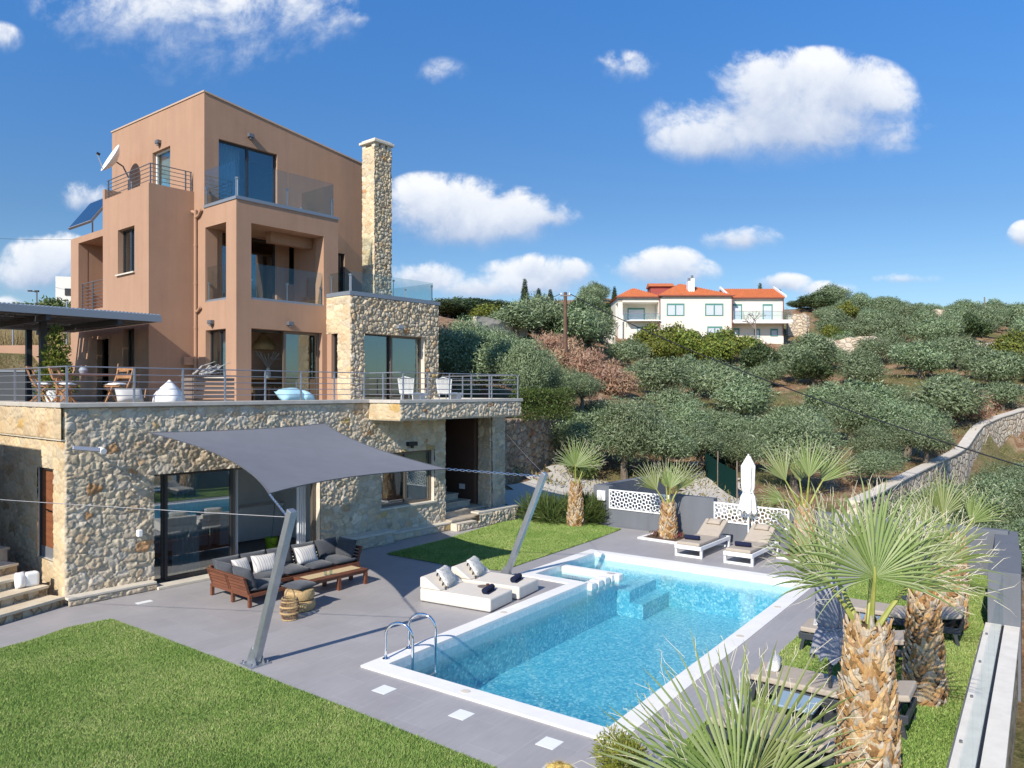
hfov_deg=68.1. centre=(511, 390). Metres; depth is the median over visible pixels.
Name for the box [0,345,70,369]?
back wall
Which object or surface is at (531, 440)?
retaining wall
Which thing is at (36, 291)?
street lamp
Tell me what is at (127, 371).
wooden chair
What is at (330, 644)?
deck
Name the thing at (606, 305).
carob tree
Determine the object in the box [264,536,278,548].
bucket
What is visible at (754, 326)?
bare tree
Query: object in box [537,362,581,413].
olive tree
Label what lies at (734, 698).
rolled towel
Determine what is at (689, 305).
white house
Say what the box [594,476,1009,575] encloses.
garden wall
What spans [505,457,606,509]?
gravel
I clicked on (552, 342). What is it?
dry shrub
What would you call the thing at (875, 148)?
sky
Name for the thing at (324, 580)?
coffee table
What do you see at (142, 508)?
stay cable
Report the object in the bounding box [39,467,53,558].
wooden door
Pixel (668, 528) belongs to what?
fan palm
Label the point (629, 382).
dry shrub
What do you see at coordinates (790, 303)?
carob tree
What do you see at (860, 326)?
olive tree
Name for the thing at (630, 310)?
window
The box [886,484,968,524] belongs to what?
olive tree
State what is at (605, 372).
dry shrub
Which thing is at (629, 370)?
olive tree
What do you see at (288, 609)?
rattan lantern
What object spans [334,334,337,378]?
window
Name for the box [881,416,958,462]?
olive tree
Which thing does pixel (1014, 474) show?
olive tree
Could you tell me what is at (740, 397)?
olive tree
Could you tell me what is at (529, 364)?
olive tree
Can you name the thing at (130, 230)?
window
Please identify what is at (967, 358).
olive tree
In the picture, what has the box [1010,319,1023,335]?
olive tree
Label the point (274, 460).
shade sail
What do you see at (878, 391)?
olive tree
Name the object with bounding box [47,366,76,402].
wooden chair
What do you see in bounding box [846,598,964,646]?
sun lounger
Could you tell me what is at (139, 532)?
wall light
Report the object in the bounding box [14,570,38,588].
white bag
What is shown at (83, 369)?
serving bowl
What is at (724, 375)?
olive tree
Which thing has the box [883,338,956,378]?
olive tree
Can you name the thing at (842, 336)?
olive tree
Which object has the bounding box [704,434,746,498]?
netting fence
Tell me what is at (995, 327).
olive tree
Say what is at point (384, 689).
deck inlay
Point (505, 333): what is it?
olive tree
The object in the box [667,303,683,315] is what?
window
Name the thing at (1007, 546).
grey wall block
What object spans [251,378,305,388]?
indoor table
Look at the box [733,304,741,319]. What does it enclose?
window
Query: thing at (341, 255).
window
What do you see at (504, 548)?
lawn
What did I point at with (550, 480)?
undergrowth
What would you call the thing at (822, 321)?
olive tree
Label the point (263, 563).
throw cushion
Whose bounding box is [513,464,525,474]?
green shrub
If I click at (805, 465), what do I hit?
fan palm
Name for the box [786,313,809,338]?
dry stone wall
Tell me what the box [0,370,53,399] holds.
outdoor kitchen
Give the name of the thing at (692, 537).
rolled towel
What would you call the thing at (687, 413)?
olive tree
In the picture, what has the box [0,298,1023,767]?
terrain
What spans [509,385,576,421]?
hedge
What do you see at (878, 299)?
olive tree
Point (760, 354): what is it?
carob tree
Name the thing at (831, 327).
fruit tree
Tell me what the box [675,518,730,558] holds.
sun lounger
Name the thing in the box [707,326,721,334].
window
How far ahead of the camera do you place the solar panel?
26.35 m
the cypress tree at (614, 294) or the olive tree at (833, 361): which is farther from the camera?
the cypress tree at (614, 294)
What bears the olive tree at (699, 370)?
on the terrain at (1010, 446)
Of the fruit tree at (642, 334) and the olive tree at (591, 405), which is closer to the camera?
the olive tree at (591, 405)
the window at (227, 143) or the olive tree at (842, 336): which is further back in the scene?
the olive tree at (842, 336)
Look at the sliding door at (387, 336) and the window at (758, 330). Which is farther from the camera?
the window at (758, 330)
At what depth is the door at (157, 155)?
26.00 m
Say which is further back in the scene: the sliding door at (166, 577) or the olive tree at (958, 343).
the olive tree at (958, 343)
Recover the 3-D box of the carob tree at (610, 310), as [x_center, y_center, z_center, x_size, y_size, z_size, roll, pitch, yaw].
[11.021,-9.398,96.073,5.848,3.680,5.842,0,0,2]
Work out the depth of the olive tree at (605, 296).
114.54 m
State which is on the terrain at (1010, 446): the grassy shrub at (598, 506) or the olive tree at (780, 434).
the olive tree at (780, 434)
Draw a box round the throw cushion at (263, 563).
[251,552,275,573]
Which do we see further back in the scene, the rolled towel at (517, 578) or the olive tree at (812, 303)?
the olive tree at (812, 303)
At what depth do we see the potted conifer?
20.07 m
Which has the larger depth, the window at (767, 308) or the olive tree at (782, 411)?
the window at (767, 308)
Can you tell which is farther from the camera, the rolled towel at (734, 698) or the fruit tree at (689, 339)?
the fruit tree at (689, 339)
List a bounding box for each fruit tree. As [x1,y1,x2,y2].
[468,303,503,319]
[626,320,666,351]
[643,331,684,361]
[658,321,687,357]
[669,328,704,362]
[692,331,716,362]
[694,329,739,362]
[717,326,750,363]
[737,335,765,356]
[819,324,842,337]
[836,300,859,317]
[985,328,1023,362]
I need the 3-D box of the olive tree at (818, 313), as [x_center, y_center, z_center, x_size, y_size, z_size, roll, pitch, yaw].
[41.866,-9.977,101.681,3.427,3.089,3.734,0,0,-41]
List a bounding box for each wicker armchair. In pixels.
[398,376,426,399]
[436,377,462,398]
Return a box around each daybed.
[420,571,511,612]
[451,561,537,599]
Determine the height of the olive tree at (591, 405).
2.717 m
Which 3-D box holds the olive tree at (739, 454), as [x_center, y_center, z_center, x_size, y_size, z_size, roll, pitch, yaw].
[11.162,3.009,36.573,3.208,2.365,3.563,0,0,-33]
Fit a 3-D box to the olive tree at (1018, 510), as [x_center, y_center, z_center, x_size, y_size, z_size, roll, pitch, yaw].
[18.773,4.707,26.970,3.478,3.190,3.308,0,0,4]
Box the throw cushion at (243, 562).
[231,557,250,569]
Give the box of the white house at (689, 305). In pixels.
[608,275,792,344]
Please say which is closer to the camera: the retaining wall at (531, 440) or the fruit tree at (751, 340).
the retaining wall at (531, 440)
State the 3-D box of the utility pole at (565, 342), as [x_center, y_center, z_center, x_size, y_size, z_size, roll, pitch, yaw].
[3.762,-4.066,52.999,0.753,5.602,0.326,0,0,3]
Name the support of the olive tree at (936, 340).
on the terrain at (1010, 446)
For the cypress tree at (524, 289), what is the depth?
119.77 m
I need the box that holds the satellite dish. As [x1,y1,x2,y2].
[96,145,131,188]
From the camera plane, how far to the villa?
23.26 m
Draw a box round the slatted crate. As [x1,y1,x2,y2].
[181,375,236,400]
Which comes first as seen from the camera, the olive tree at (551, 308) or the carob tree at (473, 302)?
the olive tree at (551, 308)
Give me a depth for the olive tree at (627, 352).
67.35 m
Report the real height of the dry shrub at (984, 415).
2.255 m
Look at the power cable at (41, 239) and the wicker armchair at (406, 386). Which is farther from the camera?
the power cable at (41, 239)
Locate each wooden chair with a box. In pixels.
[25,366,52,401]
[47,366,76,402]
[51,368,76,401]
[103,370,129,401]
[105,368,132,401]
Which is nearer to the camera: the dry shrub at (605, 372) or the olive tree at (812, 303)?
the dry shrub at (605, 372)
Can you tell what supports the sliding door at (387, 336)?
in the villa
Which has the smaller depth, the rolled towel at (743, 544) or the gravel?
the rolled towel at (743, 544)
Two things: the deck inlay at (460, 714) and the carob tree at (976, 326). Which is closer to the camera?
the deck inlay at (460, 714)
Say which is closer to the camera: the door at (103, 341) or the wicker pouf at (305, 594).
the wicker pouf at (305, 594)
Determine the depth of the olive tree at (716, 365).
62.19 m
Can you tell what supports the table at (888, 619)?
on the lawn at (927, 743)
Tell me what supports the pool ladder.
attached to the swimming pool
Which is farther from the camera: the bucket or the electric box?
the electric box
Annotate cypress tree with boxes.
[520,279,528,303]
[548,289,555,303]
[609,286,616,300]
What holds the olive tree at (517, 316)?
on the terrain at (1010, 446)
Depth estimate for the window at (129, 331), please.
24.23 m
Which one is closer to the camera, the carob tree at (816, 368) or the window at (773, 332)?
the carob tree at (816, 368)
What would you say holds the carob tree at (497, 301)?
on the terrain at (1010, 446)
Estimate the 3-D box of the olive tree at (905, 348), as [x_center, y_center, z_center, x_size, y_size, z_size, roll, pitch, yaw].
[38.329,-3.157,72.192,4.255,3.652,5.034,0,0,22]
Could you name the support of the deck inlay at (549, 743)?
on the deck
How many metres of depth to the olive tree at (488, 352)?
35.80 m
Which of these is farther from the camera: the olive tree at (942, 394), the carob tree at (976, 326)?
the carob tree at (976, 326)
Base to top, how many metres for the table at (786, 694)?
0.361 m
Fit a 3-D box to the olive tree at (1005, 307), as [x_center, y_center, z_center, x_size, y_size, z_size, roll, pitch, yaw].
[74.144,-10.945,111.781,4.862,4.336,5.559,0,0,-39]
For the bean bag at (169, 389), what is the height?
0.600 m
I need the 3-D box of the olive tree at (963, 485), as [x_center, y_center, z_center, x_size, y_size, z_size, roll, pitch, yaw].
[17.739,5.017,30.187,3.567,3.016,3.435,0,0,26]
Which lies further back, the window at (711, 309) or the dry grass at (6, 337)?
the window at (711, 309)
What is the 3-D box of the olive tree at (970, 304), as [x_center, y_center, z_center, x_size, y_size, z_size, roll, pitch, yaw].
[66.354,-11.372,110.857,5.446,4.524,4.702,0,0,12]
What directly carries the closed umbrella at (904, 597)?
on the lawn at (927, 743)
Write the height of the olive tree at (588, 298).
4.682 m
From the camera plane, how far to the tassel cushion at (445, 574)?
15.29 m
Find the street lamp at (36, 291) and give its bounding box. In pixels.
[27,290,38,302]
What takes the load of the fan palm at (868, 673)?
on the lawn at (927, 743)
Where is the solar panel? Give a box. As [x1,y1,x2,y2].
[68,198,102,231]
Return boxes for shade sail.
[128,420,536,514]
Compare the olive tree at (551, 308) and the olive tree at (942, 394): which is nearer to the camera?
the olive tree at (942, 394)
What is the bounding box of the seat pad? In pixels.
[281,580,317,589]
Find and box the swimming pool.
[361,549,815,743]
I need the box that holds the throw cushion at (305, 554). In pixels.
[294,544,317,564]
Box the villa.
[0,90,522,624]
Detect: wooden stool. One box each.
[251,387,270,400]
[274,387,294,399]
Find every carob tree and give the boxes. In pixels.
[430,297,477,317]
[445,295,488,317]
[478,298,509,308]
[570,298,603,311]
[587,303,612,317]
[600,303,610,309]
[737,341,780,378]
[786,300,807,308]
[790,352,835,385]
[793,291,843,309]
[956,311,993,341]
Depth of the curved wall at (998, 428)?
41.39 m
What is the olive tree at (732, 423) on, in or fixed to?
on the terrain at (1010, 446)
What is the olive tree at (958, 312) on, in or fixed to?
on the terrain at (1010, 446)
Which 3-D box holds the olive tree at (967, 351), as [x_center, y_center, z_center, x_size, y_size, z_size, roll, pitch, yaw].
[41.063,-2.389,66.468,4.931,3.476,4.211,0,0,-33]
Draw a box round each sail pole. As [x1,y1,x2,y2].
[239,508,296,669]
[501,471,547,574]
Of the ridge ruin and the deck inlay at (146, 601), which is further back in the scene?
the ridge ruin
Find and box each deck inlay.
[136,600,151,603]
[372,685,395,694]
[448,709,474,719]
[536,736,562,749]
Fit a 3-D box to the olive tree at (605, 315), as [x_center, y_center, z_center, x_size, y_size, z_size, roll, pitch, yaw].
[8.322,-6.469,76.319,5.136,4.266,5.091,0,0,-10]
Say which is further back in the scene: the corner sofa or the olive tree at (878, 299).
the olive tree at (878, 299)
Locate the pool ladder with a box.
[382,613,437,676]
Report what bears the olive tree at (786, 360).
on the terrain at (1010, 446)
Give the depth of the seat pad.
14.66 m
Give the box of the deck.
[0,516,865,767]
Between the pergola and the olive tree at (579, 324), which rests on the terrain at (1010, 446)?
the olive tree at (579, 324)
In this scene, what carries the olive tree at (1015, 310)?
on the terrain at (1010, 446)
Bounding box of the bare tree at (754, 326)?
[742,312,765,338]
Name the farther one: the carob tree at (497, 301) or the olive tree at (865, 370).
the carob tree at (497, 301)
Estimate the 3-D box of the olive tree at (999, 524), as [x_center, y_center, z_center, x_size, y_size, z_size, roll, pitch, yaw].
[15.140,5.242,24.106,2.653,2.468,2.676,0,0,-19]
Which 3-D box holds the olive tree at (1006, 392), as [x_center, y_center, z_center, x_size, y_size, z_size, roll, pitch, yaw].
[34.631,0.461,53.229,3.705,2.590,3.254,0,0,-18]
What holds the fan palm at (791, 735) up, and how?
on the lawn at (927, 743)
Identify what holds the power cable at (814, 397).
attached to the utility pole at (565, 342)
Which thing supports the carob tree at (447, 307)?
on the terrain at (1010, 446)
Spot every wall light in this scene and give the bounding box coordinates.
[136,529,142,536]
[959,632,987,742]
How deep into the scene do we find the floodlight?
14.80 m
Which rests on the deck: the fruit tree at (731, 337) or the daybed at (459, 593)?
the daybed at (459, 593)
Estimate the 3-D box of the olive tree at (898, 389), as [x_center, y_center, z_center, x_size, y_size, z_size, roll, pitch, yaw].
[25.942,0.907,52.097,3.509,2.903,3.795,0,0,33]
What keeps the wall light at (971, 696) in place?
on the boundary wall at (985, 732)
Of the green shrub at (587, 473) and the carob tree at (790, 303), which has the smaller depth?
the green shrub at (587, 473)
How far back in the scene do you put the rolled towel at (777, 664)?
10.42 m
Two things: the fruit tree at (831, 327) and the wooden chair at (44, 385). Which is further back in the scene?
the fruit tree at (831, 327)
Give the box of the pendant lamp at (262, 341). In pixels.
[252,334,275,349]
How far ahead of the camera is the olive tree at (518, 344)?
36.07 m
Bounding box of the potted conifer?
[32,322,79,401]
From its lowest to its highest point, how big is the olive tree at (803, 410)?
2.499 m
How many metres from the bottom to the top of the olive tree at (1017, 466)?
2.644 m
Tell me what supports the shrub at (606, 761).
on the lawn at (927, 743)
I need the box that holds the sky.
[0,0,1023,309]
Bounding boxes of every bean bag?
[152,380,184,401]
[274,388,314,399]
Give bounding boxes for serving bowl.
[79,367,87,372]
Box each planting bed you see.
[638,529,684,543]
[776,548,830,562]
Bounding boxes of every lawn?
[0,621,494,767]
[395,520,619,570]
[660,568,986,767]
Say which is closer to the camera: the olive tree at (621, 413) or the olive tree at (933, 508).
the olive tree at (933, 508)
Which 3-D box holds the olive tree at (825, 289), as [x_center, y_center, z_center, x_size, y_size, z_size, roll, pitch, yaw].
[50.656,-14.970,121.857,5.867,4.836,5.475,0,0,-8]
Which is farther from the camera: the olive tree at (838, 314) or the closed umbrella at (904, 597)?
the olive tree at (838, 314)
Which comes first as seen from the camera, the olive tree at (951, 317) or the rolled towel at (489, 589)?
the rolled towel at (489, 589)
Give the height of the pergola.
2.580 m
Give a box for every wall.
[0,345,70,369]
[473,316,527,336]
[505,416,558,485]
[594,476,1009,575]
[604,325,614,343]
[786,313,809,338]
[829,336,882,355]
[847,407,1023,516]
[946,622,1019,767]
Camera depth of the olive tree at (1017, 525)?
21.88 m
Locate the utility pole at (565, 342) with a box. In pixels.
[560,292,570,367]
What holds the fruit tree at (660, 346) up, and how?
on the terrain at (1010, 446)
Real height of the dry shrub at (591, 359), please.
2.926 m
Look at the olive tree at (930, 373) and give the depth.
67.06 m
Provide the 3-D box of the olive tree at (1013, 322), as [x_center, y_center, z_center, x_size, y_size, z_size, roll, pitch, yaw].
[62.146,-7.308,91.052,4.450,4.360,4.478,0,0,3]
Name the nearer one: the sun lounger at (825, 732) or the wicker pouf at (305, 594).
the sun lounger at (825, 732)
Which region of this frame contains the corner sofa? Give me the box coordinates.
[206,537,362,607]
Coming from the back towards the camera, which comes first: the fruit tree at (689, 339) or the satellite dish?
the fruit tree at (689, 339)
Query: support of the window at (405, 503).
in the villa
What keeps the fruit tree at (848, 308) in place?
on the terrain at (1010, 446)
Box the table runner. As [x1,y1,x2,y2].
[301,566,358,579]
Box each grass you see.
[0,304,70,344]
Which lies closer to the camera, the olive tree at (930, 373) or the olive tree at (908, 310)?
the olive tree at (930, 373)
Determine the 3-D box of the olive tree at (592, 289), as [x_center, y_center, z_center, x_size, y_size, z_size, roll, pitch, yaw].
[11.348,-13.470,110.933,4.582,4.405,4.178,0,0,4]
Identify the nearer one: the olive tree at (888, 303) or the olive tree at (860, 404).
the olive tree at (860, 404)
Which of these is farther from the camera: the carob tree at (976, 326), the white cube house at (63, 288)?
the carob tree at (976, 326)
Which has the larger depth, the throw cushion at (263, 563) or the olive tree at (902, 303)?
the olive tree at (902, 303)
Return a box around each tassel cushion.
[436,564,456,589]
[467,555,484,578]
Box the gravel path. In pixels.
[678,461,758,518]
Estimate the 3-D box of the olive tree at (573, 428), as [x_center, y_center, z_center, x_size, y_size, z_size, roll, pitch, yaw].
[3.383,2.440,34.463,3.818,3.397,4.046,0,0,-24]
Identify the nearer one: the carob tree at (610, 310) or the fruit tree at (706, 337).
the fruit tree at (706, 337)
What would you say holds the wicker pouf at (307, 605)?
on the deck
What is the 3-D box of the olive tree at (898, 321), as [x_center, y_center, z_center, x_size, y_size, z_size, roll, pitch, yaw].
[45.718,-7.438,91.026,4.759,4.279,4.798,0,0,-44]
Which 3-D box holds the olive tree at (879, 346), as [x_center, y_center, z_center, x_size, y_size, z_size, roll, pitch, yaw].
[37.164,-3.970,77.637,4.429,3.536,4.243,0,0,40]
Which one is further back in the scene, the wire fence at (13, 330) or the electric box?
the wire fence at (13, 330)
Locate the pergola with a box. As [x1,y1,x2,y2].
[0,302,161,401]
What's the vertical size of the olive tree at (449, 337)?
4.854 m
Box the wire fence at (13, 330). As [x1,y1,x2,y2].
[12,302,67,344]
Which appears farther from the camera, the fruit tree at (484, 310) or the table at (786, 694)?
the fruit tree at (484, 310)
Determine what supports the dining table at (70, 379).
on the villa
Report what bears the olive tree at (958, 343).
on the terrain at (1010, 446)
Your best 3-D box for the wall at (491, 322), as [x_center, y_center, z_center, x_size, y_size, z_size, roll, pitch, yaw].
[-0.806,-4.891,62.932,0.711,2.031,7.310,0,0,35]
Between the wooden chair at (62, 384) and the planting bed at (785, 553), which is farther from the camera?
the planting bed at (785, 553)
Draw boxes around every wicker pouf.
[284,587,314,601]
[286,597,315,611]
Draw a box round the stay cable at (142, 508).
[0,499,282,516]
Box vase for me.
[255,351,279,377]
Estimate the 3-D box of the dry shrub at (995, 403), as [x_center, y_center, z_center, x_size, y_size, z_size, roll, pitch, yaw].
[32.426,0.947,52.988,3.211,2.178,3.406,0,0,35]
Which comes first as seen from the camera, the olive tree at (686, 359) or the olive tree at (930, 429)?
the olive tree at (930, 429)
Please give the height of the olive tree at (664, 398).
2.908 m
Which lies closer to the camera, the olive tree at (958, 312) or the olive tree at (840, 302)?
the olive tree at (958, 312)
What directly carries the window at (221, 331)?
in the villa
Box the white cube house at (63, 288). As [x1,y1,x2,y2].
[55,276,70,304]
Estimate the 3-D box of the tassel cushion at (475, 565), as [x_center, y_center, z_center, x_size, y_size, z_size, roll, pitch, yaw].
[-0.768,3.796,16.291,0.318,0.395,0.602,0,0,15]
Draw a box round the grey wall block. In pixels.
[987,531,1021,701]
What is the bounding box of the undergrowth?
[530,300,1023,521]
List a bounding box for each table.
[54,373,138,402]
[168,509,241,549]
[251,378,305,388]
[294,565,367,590]
[773,690,822,722]
[860,613,891,624]
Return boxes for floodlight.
[73,446,106,453]
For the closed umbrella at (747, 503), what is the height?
2.510 m
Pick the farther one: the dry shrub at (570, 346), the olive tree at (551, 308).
the olive tree at (551, 308)
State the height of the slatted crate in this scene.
0.700 m
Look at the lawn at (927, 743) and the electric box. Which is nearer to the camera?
the lawn at (927, 743)
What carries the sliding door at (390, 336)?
in the villa
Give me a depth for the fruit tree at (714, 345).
72.07 m
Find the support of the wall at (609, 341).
on the terrain at (1010, 446)
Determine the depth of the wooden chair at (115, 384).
17.24 m
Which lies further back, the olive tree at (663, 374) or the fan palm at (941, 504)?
the olive tree at (663, 374)
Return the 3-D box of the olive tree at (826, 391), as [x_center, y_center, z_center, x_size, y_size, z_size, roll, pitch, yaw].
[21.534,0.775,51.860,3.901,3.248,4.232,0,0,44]
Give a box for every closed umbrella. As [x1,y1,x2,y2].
[738,454,757,531]
[809,573,846,724]
[902,501,926,600]
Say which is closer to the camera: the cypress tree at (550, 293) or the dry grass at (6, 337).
the dry grass at (6, 337)
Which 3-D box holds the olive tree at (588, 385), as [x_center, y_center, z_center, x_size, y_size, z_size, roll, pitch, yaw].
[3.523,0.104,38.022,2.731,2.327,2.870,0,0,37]
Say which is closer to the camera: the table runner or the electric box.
the table runner
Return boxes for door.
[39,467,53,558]
[102,340,104,400]
[156,148,169,184]
[164,468,232,580]
[282,331,318,399]
[365,334,388,399]
[389,335,420,399]
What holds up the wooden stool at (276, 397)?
on the villa
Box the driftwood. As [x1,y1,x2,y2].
[192,361,228,374]
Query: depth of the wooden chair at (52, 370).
18.01 m
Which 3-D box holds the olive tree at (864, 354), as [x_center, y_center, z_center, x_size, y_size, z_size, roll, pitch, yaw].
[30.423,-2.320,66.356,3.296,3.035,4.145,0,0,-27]
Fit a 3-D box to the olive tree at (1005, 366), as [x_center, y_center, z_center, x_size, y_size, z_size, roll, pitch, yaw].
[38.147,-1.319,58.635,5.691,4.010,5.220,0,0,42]
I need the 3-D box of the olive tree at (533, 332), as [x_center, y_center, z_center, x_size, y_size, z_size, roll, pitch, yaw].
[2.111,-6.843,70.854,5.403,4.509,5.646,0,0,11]
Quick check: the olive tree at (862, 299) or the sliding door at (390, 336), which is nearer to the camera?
the sliding door at (390, 336)
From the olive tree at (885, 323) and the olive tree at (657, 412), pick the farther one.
the olive tree at (885, 323)
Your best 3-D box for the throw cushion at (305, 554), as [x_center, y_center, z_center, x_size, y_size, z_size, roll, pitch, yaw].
[-4.638,3.705,17.077,0.242,0.380,0.580,0,0,37]
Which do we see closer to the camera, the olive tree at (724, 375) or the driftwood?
the driftwood
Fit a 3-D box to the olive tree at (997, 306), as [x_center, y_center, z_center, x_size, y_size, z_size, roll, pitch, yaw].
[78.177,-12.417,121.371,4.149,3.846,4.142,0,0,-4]
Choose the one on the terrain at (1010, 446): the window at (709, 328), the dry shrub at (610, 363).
the dry shrub at (610, 363)
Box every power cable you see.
[0,238,70,239]
[570,294,1023,466]
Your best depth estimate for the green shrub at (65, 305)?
45.24 m
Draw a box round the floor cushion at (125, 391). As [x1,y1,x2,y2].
[114,388,143,401]
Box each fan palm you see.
[552,437,605,526]
[576,628,890,767]
[634,457,707,538]
[753,472,1022,767]
[755,431,859,553]
[854,497,1006,706]
[890,465,1012,630]
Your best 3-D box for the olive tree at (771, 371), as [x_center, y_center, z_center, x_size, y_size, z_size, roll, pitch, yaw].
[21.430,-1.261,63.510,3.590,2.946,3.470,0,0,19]
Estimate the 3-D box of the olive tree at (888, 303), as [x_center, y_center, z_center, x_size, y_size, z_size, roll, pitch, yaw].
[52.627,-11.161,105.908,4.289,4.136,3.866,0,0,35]
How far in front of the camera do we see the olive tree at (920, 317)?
94.71 m
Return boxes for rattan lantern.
[280,588,299,620]
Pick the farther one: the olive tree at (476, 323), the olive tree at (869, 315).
the olive tree at (869, 315)
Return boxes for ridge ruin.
[932,309,944,317]
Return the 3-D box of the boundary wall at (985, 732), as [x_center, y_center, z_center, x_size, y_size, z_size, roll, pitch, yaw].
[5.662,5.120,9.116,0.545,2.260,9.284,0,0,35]
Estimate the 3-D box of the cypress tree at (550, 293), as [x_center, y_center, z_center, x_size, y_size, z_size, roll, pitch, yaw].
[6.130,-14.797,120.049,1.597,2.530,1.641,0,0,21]
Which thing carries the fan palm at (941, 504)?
on the lawn at (927, 743)
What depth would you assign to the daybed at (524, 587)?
15.93 m
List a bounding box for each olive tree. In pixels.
[438,319,492,391]
[442,327,511,397]
[447,313,503,377]
[477,327,529,387]
[481,334,562,410]
[486,298,547,338]
[493,335,555,414]
[513,293,553,335]
[517,290,572,334]
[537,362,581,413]
[542,300,606,346]
[548,408,628,456]
[563,394,639,421]
[564,371,606,412]
[567,309,616,351]
[570,291,603,306]
[574,284,604,300]
[576,395,667,479]
[580,283,610,300]
[587,306,619,342]
[588,280,611,293]
[601,337,652,367]
[613,397,674,452]
[616,417,700,471]
[620,361,644,392]
[629,353,695,392]
[637,383,701,414]
[661,398,721,431]
[668,419,739,470]
[670,353,701,372]
[679,362,714,398]
[692,356,730,385]
[692,359,770,414]
[706,408,762,439]
[709,374,779,417]
[710,431,765,471]
[736,407,850,493]
[746,401,838,447]
[747,359,788,387]
[775,342,792,358]
[776,347,815,383]
[784,330,839,359]
[785,404,826,418]
[800,379,844,417]
[807,294,824,309]
[810,306,834,319]
[812,315,841,332]
[814,282,841,299]
[818,385,888,446]
[821,307,852,327]
[821,347,849,369]
[824,285,852,300]
[827,296,860,312]
[829,377,900,431]
[833,329,856,339]
[834,353,889,388]
[836,317,876,337]
[836,347,882,364]
[843,448,912,488]
[846,291,875,310]
[846,421,907,457]
[852,335,896,361]
[857,307,894,324]
[858,306,879,319]
[864,396,958,457]
[864,499,906,518]
[869,296,888,308]
[869,311,916,342]
[872,295,901,313]
[873,295,906,306]
[874,328,905,351]
[878,310,911,334]
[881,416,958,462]
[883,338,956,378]
[883,383,912,403]
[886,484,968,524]
[890,339,934,371]
[894,303,922,318]
[897,372,995,430]
[905,315,965,342]
[906,307,938,329]
[908,354,953,376]
[917,302,938,314]
[918,478,978,524]
[926,335,954,343]
[926,371,966,385]
[927,303,942,309]
[933,313,966,338]
[933,332,988,369]
[941,303,965,315]
[942,304,979,317]
[946,468,1022,527]
[950,298,985,311]
[955,344,989,376]
[955,345,1001,381]
[956,519,1010,528]
[963,348,1023,384]
[973,305,1006,329]
[973,460,1023,485]
[978,316,999,337]
[982,298,1003,308]
[982,475,1023,494]
[984,379,1023,410]
[989,515,1023,595]
[991,302,1010,313]
[994,479,1023,529]
[996,461,1023,473]
[997,303,1023,324]
[999,302,1023,324]
[1007,314,1023,336]
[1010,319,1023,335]
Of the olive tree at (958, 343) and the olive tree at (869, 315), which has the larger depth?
the olive tree at (869, 315)
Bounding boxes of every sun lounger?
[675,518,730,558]
[706,701,836,766]
[723,523,778,566]
[750,661,916,739]
[798,618,904,656]
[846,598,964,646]
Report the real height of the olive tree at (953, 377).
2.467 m
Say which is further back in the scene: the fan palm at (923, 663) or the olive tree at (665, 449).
the olive tree at (665, 449)
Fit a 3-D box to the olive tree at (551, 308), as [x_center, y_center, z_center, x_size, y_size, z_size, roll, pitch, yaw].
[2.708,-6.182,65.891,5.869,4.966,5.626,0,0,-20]
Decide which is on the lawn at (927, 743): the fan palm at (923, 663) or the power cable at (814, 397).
the fan palm at (923, 663)
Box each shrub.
[28,294,70,306]
[59,299,70,307]
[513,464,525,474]
[513,486,607,524]
[530,333,567,359]
[538,329,584,351]
[546,342,589,368]
[562,448,602,479]
[564,347,609,374]
[566,489,613,524]
[579,356,620,370]
[586,360,625,394]
[588,723,653,767]
[602,370,641,395]
[827,328,855,337]
[948,403,996,420]
[981,390,1001,413]
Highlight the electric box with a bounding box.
[597,490,605,500]
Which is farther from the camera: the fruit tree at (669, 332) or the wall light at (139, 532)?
the fruit tree at (669, 332)
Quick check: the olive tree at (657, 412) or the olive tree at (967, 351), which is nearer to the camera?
the olive tree at (657, 412)
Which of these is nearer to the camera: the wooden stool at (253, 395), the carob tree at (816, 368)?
the wooden stool at (253, 395)
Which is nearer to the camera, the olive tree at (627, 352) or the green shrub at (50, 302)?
the green shrub at (50, 302)
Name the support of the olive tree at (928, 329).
on the terrain at (1010, 446)
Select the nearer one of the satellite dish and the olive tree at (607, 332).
the satellite dish
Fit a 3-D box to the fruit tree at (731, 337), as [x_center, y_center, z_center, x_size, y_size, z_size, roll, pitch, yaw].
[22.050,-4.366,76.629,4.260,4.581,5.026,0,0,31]
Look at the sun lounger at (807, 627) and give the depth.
12.30 m
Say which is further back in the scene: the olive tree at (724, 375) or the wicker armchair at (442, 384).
the olive tree at (724, 375)
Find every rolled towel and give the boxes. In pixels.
[482,584,495,593]
[510,573,522,582]
[684,534,699,540]
[729,692,744,713]
[735,541,751,546]
[766,654,781,671]
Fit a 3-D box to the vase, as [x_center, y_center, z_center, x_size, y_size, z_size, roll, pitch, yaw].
[-8.048,-0.849,25.043,0.646,0.897,0.703,0,0,40]
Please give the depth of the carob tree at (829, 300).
110.51 m
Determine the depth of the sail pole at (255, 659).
11.42 m
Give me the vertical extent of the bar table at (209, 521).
0.980 m
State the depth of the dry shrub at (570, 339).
57.74 m
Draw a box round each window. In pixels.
[65,288,70,294]
[115,228,134,276]
[120,329,133,373]
[203,329,226,377]
[219,140,275,202]
[222,233,274,298]
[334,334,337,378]
[338,254,342,291]
[380,450,436,510]
[628,308,644,319]
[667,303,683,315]
[705,303,722,315]
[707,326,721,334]
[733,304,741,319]
[754,329,759,336]
[763,304,772,319]
[770,329,777,335]
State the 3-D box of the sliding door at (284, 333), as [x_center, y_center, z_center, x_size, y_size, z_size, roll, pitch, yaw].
[-6.799,-0.765,24.412,0.070,2.230,1.340,0,0,40]

